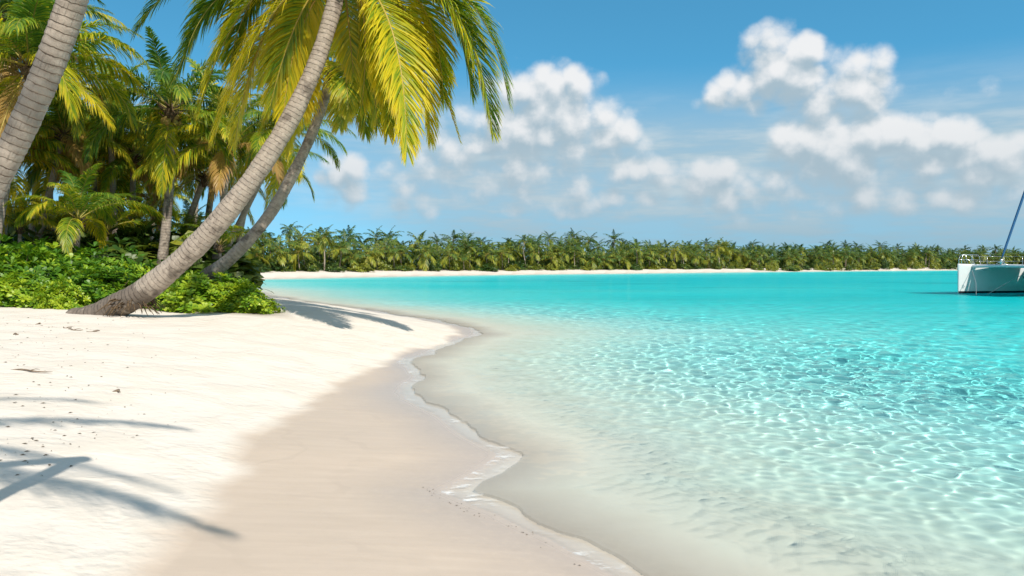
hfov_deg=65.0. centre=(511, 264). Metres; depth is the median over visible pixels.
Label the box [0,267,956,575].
sand
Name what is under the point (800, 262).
coconut palm
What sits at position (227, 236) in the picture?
palm seedling
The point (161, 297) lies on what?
shrub
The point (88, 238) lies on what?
thicket
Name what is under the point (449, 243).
coconut palm
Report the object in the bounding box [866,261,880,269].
shrub
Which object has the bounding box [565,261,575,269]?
shrub
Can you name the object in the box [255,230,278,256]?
coconut palm
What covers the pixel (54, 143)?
coconut palm
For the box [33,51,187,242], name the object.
coconut palm
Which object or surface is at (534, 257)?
coconut palm
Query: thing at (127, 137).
coconut palm
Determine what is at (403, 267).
shrub
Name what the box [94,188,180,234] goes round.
palm seedling
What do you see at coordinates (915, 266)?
shrub
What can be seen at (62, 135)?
coconut palm
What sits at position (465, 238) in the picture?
coconut palm
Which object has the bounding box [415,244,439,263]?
coconut palm
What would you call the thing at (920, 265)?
shrub
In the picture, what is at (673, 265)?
shrub
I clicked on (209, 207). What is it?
coconut palm
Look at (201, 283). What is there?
shrub
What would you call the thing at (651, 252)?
coconut palm
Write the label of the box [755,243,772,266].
coconut palm
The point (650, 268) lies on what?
shrub
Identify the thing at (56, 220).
palm seedling
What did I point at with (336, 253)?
coconut palm
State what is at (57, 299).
shrub
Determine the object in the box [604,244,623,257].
coconut palm
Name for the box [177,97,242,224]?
coconut palm
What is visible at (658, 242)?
coconut palm
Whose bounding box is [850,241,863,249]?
coconut palm
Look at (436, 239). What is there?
coconut palm
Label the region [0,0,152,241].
coconut palm
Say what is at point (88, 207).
young palm
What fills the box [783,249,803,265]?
coconut palm
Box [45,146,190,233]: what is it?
coconut palm
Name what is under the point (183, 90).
coconut palm
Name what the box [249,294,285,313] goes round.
shrub
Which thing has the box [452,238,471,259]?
coconut palm
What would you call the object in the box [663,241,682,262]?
coconut palm
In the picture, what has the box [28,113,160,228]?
coconut palm
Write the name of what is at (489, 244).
coconut palm
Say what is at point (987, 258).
coconut palm
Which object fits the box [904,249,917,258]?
coconut palm
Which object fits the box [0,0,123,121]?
coconut palm
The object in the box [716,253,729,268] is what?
coconut palm
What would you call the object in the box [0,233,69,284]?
shrub
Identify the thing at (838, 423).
water
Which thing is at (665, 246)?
coconut palm
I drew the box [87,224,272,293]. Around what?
thicket
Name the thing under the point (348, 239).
coconut palm
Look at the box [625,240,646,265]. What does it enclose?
coconut palm
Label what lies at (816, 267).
shrub
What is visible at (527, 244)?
coconut palm
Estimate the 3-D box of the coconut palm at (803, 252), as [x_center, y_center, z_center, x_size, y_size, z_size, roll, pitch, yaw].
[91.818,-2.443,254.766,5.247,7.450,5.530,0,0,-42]
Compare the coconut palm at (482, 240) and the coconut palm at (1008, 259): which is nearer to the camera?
the coconut palm at (482, 240)
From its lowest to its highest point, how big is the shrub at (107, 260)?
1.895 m
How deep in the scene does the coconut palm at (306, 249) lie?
136.25 m
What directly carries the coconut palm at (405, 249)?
on the sand
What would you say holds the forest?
on the sand
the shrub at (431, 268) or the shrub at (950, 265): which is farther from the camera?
the shrub at (950, 265)
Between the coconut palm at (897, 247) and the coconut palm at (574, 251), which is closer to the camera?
the coconut palm at (574, 251)
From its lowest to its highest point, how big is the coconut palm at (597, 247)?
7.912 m
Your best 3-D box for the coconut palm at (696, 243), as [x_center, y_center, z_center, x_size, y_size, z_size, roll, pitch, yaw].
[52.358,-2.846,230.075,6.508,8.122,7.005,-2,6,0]
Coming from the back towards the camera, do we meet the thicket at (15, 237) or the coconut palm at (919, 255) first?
the coconut palm at (919, 255)
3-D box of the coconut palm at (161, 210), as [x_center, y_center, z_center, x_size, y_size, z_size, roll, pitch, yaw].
[-15.238,-3.584,35.793,5.403,9.801,5.496,0,0,37]
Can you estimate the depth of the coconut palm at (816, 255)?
255.04 m
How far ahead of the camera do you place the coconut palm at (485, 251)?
169.11 m
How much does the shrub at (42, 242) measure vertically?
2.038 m
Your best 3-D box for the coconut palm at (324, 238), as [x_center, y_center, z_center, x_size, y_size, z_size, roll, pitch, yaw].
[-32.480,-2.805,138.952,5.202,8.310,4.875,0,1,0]
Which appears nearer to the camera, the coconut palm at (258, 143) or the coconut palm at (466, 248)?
the coconut palm at (258, 143)
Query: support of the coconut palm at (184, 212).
on the sand
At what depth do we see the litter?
8.04 m
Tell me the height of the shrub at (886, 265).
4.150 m
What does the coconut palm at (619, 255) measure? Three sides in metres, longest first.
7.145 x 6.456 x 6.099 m
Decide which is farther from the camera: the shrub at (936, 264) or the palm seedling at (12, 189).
the shrub at (936, 264)
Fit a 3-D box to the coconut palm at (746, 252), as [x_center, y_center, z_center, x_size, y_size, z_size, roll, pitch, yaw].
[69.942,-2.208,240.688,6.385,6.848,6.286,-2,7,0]
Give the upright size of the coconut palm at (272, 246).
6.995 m
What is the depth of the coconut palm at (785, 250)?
253.67 m
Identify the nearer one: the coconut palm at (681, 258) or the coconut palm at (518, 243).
the coconut palm at (518, 243)
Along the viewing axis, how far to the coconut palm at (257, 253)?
128.56 m
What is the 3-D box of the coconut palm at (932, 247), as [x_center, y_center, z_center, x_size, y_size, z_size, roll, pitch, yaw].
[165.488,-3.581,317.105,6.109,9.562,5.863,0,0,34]
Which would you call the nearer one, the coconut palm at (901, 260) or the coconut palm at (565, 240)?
the coconut palm at (565, 240)
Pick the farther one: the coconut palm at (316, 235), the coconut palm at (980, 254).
the coconut palm at (980, 254)
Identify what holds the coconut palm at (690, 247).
on the sand
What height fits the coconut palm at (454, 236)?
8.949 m
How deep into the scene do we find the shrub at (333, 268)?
137.86 m
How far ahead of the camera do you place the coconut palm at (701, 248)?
232.46 m
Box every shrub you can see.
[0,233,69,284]
[0,269,55,307]
[1,236,89,263]
[14,248,93,289]
[32,277,90,309]
[47,259,141,307]
[55,241,156,273]
[95,259,152,289]
[124,257,189,276]
[143,280,204,311]
[162,268,258,312]
[193,270,265,297]
[204,279,271,314]
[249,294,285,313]
[261,264,271,272]
[275,262,295,271]
[303,259,319,271]
[325,262,346,271]
[347,263,374,271]
[377,259,394,270]
[392,264,413,270]
[399,261,415,270]
[427,261,441,270]
[448,258,462,270]
[475,263,497,271]
[499,264,520,270]
[509,258,528,269]
[521,263,543,269]
[544,263,556,270]
[557,261,567,269]
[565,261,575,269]
[581,266,593,270]
[625,262,642,269]
[645,264,661,269]
[652,259,665,268]
[667,260,676,268]
[678,262,690,269]
[712,261,721,268]
[724,261,736,268]
[732,260,745,268]
[750,263,763,269]
[765,260,779,270]
[780,265,799,270]
[801,263,811,269]
[813,263,822,269]
[820,262,835,270]
[834,259,844,270]
[844,264,851,270]
[847,262,856,269]
[855,262,861,269]
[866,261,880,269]
[879,257,886,267]
[881,259,889,269]
[894,260,900,267]
[899,264,906,269]
[909,262,919,268]
[913,258,926,268]
[914,261,924,268]
[929,259,940,268]
[942,261,956,269]
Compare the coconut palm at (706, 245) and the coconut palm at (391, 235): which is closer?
the coconut palm at (391, 235)
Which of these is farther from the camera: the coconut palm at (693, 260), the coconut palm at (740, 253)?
the coconut palm at (740, 253)
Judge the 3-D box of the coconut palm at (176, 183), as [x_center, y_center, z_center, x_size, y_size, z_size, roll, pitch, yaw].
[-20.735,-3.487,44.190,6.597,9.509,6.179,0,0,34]
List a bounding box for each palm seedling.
[5,189,58,242]
[6,179,57,223]
[6,196,83,241]
[56,188,160,246]
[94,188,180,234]
[153,198,213,231]
[173,213,272,279]
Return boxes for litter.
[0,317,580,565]
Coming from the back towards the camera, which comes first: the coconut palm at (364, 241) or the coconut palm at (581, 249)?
the coconut palm at (581, 249)
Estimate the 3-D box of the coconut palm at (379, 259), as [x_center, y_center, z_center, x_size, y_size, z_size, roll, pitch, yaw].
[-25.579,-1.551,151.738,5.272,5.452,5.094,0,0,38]
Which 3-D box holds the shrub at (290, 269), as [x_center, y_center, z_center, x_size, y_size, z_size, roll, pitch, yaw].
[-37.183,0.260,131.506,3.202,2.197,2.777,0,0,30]
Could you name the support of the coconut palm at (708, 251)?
on the sand
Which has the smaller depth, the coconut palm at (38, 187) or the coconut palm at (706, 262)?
the coconut palm at (38, 187)
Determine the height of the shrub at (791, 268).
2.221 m
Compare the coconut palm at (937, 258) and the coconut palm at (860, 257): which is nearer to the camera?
the coconut palm at (860, 257)
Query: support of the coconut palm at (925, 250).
on the sand
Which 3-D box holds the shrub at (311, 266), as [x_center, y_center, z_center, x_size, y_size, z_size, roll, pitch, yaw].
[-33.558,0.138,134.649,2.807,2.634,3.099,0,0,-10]
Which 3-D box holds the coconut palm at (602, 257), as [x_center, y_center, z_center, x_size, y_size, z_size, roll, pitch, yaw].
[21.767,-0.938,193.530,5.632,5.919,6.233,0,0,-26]
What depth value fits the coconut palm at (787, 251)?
251.28 m
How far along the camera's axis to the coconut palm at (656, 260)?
207.91 m
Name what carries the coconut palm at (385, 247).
on the sand
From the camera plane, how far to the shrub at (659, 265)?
209.51 m
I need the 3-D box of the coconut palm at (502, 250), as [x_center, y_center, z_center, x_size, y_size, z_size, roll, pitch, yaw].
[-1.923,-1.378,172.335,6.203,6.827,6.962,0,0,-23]
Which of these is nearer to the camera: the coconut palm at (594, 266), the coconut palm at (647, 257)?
the coconut palm at (594, 266)
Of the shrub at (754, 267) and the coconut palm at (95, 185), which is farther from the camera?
the shrub at (754, 267)
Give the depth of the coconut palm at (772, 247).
263.94 m
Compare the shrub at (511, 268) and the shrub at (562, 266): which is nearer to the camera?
the shrub at (511, 268)
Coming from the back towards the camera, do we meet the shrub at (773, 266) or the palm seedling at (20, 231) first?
the shrub at (773, 266)
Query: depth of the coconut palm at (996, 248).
339.84 m
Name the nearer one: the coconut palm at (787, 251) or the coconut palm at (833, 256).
the coconut palm at (787, 251)
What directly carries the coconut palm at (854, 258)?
on the sand
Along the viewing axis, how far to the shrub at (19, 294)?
19.61 m
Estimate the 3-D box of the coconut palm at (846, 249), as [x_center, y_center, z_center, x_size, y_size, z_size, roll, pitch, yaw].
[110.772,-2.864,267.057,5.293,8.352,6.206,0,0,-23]
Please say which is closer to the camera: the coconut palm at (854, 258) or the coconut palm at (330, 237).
the coconut palm at (330, 237)
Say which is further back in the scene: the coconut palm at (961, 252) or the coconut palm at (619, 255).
the coconut palm at (961, 252)
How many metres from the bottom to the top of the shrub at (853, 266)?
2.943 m
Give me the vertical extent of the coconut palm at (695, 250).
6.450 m
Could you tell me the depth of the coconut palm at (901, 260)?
288.12 m
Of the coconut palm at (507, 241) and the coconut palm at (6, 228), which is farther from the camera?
the coconut palm at (507, 241)
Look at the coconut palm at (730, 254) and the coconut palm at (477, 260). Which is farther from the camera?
the coconut palm at (730, 254)
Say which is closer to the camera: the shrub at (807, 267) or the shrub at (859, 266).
the shrub at (807, 267)
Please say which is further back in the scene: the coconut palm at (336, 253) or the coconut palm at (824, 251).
the coconut palm at (824, 251)
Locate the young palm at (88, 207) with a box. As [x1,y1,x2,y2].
[2,163,165,254]
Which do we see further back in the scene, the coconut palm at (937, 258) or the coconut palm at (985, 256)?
the coconut palm at (985, 256)
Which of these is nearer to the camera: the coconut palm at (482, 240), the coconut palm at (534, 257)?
the coconut palm at (534, 257)
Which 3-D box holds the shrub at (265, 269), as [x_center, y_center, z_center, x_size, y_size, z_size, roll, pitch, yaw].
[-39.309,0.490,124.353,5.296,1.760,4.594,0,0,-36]
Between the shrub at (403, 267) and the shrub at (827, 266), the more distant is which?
the shrub at (827, 266)
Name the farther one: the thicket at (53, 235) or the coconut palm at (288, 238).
the coconut palm at (288, 238)
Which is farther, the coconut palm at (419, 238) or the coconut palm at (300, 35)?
the coconut palm at (419, 238)
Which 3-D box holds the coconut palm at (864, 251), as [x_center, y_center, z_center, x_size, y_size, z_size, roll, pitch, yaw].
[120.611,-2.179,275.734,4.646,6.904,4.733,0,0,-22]
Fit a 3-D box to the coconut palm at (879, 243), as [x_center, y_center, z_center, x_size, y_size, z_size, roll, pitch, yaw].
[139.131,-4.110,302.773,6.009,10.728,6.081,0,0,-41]
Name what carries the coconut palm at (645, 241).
on the sand
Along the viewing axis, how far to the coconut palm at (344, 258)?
143.97 m
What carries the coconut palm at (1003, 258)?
on the sand
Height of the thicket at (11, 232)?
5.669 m
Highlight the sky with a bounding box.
[10,0,1023,255]
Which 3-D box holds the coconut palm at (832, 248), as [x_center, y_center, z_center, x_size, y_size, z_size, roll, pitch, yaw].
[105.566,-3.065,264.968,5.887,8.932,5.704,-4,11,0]
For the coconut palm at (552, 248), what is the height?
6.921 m
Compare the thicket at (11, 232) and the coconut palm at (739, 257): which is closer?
the thicket at (11, 232)
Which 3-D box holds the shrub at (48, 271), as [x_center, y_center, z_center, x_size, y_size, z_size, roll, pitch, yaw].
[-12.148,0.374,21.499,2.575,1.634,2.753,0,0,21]
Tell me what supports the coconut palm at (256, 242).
on the sand
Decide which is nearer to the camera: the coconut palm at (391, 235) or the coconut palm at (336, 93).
the coconut palm at (336, 93)
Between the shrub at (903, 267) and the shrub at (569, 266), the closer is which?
the shrub at (569, 266)
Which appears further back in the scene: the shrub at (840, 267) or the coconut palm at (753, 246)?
the coconut palm at (753, 246)
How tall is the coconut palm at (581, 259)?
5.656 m
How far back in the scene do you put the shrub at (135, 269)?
21.15 m
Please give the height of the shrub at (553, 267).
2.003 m
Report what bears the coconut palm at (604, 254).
on the sand
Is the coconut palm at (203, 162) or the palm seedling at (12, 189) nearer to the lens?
the palm seedling at (12, 189)
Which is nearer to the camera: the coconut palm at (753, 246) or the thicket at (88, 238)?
the thicket at (88, 238)
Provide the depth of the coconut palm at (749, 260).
235.76 m
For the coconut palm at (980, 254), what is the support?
on the sand
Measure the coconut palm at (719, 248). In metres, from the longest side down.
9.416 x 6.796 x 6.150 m
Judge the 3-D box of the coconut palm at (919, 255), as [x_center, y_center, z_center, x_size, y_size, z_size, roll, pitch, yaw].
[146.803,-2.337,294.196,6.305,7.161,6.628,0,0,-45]
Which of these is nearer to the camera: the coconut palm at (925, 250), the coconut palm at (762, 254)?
the coconut palm at (762, 254)
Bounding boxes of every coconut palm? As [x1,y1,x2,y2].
[0,0,88,205]
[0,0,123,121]
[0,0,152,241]
[1,71,148,245]
[1,96,88,238]
[2,75,53,234]
[11,87,101,230]
[18,94,131,232]
[22,104,162,237]
[28,4,128,235]
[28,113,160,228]
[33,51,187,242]
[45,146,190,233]
[64,39,118,222]
[66,0,513,316]
[70,98,186,224]
[78,26,265,263]
[104,140,177,219]
[119,74,237,239]
[129,57,302,215]
[130,128,266,238]
[140,184,193,239]
[150,89,303,258]
[172,209,200,230]
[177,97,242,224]
[190,1,435,281]
[197,114,328,242]
[225,82,357,250]
[242,226,266,250]
[250,239,272,267]
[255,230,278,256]
[259,231,283,257]
[263,235,295,266]
[280,221,302,242]
[282,226,318,266]
[283,236,316,270]
[284,237,310,261]
[303,227,331,255]
[307,228,332,269]
[309,224,337,270]
[313,228,344,260]
[325,235,353,265]
[333,229,363,262]
[335,242,370,268]
[336,225,363,255]
[350,237,376,259]
[355,240,381,265]
[363,243,388,269]
[365,225,392,247]
[372,225,401,254]
[372,234,397,260]
[378,237,405,267]
[388,238,413,261]
[388,241,416,267]
[405,230,431,267]
[412,241,442,270]
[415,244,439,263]
[427,233,447,256]
[435,242,463,269]
[439,230,467,246]
[441,238,462,258]
[452,233,481,255]
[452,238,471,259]
[454,248,474,270]
[457,230,477,246]
[458,237,483,265]
[466,248,485,266]
[472,244,499,265]
[473,237,492,250]
[479,240,495,258]
[484,242,500,259]
[488,242,516,269]
[497,239,516,254]
[500,238,521,264]
[509,241,530,260]
[513,234,534,267]
[525,244,544,266]
[526,234,550,263]
[539,240,564,261]
[539,246,562,269]
[543,231,559,250]
[547,236,571,260]
[552,244,577,263]
[558,235,581,257]
[563,228,583,245]
[565,240,584,265]
[568,235,589,259]
[571,248,586,264]
[579,231,599,252]
[579,250,602,269]
[585,238,609,259]
[592,250,615,269]
[597,249,617,266]
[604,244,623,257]
[605,229,625,250]
[607,245,630,269]
[610,241,629,261]
[615,248,635,269]
[618,241,635,261]
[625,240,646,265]
[631,245,655,265]
[639,240,659,261]
[643,240,659,266]
[647,251,660,264]
[653,246,669,261]
[656,241,666,260]
[659,240,672,259]
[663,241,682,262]
[673,243,690,262]
[677,247,690,268]
[683,241,699,257]
[686,240,703,253]
[686,246,703,264]
[687,249,705,266]
[697,242,707,256]
[700,242,716,261]
[701,237,712,254]
[701,250,719,268]
[708,237,730,262]
[714,238,732,266]
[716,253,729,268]
[721,246,738,262]
[732,246,748,266]
[732,247,748,262]
[739,245,756,262]
[741,250,759,267]
[745,239,759,252]
[746,246,763,264]
[752,244,767,256]
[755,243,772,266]
[764,253,782,266]
[764,255,779,264]
[769,242,779,256]
[776,243,795,260]
[778,243,793,256]
[779,246,796,263]
[780,251,797,265]
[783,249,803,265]
[793,253,808,266]
[795,245,810,260]
[803,249,813,261]
[807,245,823,259]
[809,249,822,262]
[813,246,827,259]
[813,250,832,265]
[819,252,832,264]
[824,248,841,263]
[826,241,839,267]
[837,244,855,266]
[838,240,851,249]
[838,248,853,264]
[848,252,861,264]
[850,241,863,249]
[850,251,867,262]
[854,252,865,264]
[859,248,869,260]
[862,243,882,262]
[865,252,881,264]
[873,240,887,253]
[878,249,889,260]
[878,249,897,260]
[890,243,903,256]
[894,256,908,266]
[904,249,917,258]
[904,251,918,266]
[905,248,920,262]
[909,242,921,258]
[919,245,931,263]
[923,248,936,267]
[930,245,938,254]
[930,251,945,263]
[940,253,952,262]
[954,251,972,262]
[975,249,986,262]
[976,244,988,253]
[978,248,989,261]
[982,253,994,263]
[988,244,1002,254]
[990,250,998,262]
[995,251,1007,261]
[996,249,1013,260]
[1008,249,1019,261]
[1012,250,1023,263]
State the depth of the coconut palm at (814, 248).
264.90 m
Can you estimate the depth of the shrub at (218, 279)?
23.04 m
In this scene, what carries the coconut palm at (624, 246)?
on the sand
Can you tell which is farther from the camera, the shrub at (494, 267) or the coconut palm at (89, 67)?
the shrub at (494, 267)
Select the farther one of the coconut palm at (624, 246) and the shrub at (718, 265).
the shrub at (718, 265)
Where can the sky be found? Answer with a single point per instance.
(807, 123)
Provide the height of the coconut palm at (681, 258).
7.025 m
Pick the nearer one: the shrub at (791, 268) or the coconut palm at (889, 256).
the shrub at (791, 268)
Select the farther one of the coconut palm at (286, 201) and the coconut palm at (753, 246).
the coconut palm at (753, 246)
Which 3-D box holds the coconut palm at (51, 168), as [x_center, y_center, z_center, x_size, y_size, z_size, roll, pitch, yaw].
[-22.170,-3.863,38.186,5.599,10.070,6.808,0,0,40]
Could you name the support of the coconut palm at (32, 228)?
on the sand
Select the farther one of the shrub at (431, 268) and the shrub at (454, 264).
the shrub at (454, 264)
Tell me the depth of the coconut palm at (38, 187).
33.71 m
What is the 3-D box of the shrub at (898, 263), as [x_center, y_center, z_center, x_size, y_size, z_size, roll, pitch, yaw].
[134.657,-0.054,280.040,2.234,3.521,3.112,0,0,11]
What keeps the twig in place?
on the sand
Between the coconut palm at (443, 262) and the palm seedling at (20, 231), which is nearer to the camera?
the palm seedling at (20, 231)
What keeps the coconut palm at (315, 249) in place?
on the sand
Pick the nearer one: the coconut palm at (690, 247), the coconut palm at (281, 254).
the coconut palm at (281, 254)
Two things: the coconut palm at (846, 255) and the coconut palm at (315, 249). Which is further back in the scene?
the coconut palm at (846, 255)
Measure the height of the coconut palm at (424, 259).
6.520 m
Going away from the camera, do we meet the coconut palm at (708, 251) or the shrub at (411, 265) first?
the shrub at (411, 265)
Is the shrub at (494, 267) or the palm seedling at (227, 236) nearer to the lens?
the palm seedling at (227, 236)
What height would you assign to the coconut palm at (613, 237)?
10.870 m
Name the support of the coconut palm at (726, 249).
on the sand
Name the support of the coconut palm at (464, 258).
on the sand
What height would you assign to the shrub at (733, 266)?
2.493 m
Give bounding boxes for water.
[257,270,1023,575]
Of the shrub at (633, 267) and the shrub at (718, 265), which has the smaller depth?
the shrub at (633, 267)
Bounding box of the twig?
[11,369,47,371]
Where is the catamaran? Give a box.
[957,191,1023,294]
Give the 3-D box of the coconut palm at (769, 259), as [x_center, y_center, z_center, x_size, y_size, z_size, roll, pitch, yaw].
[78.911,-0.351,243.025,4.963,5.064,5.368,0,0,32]
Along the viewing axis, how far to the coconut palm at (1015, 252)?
328.98 m
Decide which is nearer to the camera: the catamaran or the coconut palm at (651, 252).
the catamaran
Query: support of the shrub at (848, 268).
on the sand
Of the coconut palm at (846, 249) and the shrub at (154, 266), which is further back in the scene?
the coconut palm at (846, 249)
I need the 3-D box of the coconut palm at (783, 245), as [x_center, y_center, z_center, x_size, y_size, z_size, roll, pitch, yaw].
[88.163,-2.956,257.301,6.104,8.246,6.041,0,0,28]
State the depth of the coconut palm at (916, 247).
311.32 m
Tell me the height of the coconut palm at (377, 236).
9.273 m
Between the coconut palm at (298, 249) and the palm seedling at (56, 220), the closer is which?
the palm seedling at (56, 220)
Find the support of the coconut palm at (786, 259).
on the sand
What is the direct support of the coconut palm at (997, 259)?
on the sand
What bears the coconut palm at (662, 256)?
on the sand
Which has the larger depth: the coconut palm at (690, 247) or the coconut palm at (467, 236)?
the coconut palm at (690, 247)
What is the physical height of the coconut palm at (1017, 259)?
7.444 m
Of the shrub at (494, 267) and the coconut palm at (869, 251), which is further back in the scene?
the coconut palm at (869, 251)
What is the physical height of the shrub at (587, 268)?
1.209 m
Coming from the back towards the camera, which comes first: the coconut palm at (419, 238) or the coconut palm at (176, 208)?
the coconut palm at (419, 238)
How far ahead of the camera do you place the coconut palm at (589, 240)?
213.72 m
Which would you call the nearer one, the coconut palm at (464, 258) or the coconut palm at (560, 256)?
the coconut palm at (464, 258)
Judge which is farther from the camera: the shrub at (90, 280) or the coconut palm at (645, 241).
the coconut palm at (645, 241)
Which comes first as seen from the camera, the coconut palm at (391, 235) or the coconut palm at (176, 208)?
the coconut palm at (176, 208)
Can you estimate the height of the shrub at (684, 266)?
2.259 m
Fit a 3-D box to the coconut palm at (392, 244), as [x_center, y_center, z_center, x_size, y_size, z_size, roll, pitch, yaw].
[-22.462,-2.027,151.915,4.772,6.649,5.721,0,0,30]
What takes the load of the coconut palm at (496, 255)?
on the sand
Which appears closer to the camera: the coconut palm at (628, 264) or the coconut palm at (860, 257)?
the coconut palm at (628, 264)
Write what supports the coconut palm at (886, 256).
on the sand
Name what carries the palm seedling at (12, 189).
on the sand
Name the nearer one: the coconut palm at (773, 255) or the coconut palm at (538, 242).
the coconut palm at (538, 242)
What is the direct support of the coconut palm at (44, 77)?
on the sand
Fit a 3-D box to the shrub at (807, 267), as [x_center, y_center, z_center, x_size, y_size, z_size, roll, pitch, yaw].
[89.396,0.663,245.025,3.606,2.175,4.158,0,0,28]
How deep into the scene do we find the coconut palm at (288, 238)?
149.84 m
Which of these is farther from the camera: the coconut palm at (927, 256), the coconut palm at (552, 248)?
the coconut palm at (927, 256)
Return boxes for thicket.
[2,230,35,253]
[7,196,74,242]
[13,224,97,257]
[51,219,171,262]
[85,233,157,267]
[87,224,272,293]
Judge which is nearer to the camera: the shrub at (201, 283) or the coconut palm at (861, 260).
the shrub at (201, 283)
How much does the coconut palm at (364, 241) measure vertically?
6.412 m
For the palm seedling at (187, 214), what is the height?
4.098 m
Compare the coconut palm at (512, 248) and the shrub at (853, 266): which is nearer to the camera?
the coconut palm at (512, 248)
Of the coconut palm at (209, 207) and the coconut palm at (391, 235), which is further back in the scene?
the coconut palm at (391, 235)
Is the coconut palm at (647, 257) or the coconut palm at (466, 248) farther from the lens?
the coconut palm at (647, 257)
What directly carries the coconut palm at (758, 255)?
on the sand
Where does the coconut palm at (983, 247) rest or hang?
on the sand
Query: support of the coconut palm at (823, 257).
on the sand
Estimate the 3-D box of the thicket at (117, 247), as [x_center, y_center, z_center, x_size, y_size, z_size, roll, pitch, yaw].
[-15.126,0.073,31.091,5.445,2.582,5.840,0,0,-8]
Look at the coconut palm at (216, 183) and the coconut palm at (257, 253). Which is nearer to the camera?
the coconut palm at (216, 183)
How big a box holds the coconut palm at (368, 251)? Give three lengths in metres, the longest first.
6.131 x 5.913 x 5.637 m
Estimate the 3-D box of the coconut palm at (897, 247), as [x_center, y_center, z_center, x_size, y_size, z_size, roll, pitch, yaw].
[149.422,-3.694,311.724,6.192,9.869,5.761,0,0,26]
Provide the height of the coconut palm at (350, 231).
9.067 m
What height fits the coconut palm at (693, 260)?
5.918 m
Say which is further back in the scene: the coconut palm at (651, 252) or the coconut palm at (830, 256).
the coconut palm at (830, 256)
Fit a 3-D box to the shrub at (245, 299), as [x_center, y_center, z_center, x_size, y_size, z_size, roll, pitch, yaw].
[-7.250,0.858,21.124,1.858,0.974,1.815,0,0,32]
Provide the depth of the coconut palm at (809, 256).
263.12 m
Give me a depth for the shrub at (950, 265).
291.47 m
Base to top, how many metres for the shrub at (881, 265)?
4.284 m
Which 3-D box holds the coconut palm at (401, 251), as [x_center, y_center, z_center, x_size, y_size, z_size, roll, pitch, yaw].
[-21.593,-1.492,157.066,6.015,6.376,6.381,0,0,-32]
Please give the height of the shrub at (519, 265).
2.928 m
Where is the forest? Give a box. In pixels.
[252,239,1023,271]
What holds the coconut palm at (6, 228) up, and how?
on the sand
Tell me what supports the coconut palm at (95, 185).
on the sand
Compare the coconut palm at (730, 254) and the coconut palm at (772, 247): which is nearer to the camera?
the coconut palm at (730, 254)
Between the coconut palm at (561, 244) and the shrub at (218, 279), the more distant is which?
the coconut palm at (561, 244)
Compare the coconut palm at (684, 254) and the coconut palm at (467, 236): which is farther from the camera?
the coconut palm at (684, 254)
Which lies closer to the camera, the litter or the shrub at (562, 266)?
the litter
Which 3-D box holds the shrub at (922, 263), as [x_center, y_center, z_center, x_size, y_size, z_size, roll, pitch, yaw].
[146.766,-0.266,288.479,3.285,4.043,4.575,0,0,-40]
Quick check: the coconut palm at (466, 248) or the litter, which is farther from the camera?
the coconut palm at (466, 248)
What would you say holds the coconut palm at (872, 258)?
on the sand
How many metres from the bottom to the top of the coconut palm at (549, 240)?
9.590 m
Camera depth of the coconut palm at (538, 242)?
182.13 m
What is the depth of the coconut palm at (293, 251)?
139.84 m
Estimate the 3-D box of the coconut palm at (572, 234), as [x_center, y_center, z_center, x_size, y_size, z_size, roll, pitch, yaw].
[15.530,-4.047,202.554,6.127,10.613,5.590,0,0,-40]
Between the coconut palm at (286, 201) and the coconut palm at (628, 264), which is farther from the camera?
the coconut palm at (628, 264)
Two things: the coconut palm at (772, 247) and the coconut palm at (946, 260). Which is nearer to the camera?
the coconut palm at (772, 247)
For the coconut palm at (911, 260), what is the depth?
288.60 m
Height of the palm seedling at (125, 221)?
4.255 m
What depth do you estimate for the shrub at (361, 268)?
142.35 m
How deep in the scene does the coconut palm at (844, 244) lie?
287.45 m
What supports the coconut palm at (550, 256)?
on the sand
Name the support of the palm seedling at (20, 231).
on the sand
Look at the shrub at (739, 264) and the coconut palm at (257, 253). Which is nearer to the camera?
the coconut palm at (257, 253)
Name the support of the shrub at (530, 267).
on the sand
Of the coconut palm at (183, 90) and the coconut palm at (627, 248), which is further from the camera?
the coconut palm at (627, 248)
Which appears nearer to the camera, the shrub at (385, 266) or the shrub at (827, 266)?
the shrub at (385, 266)

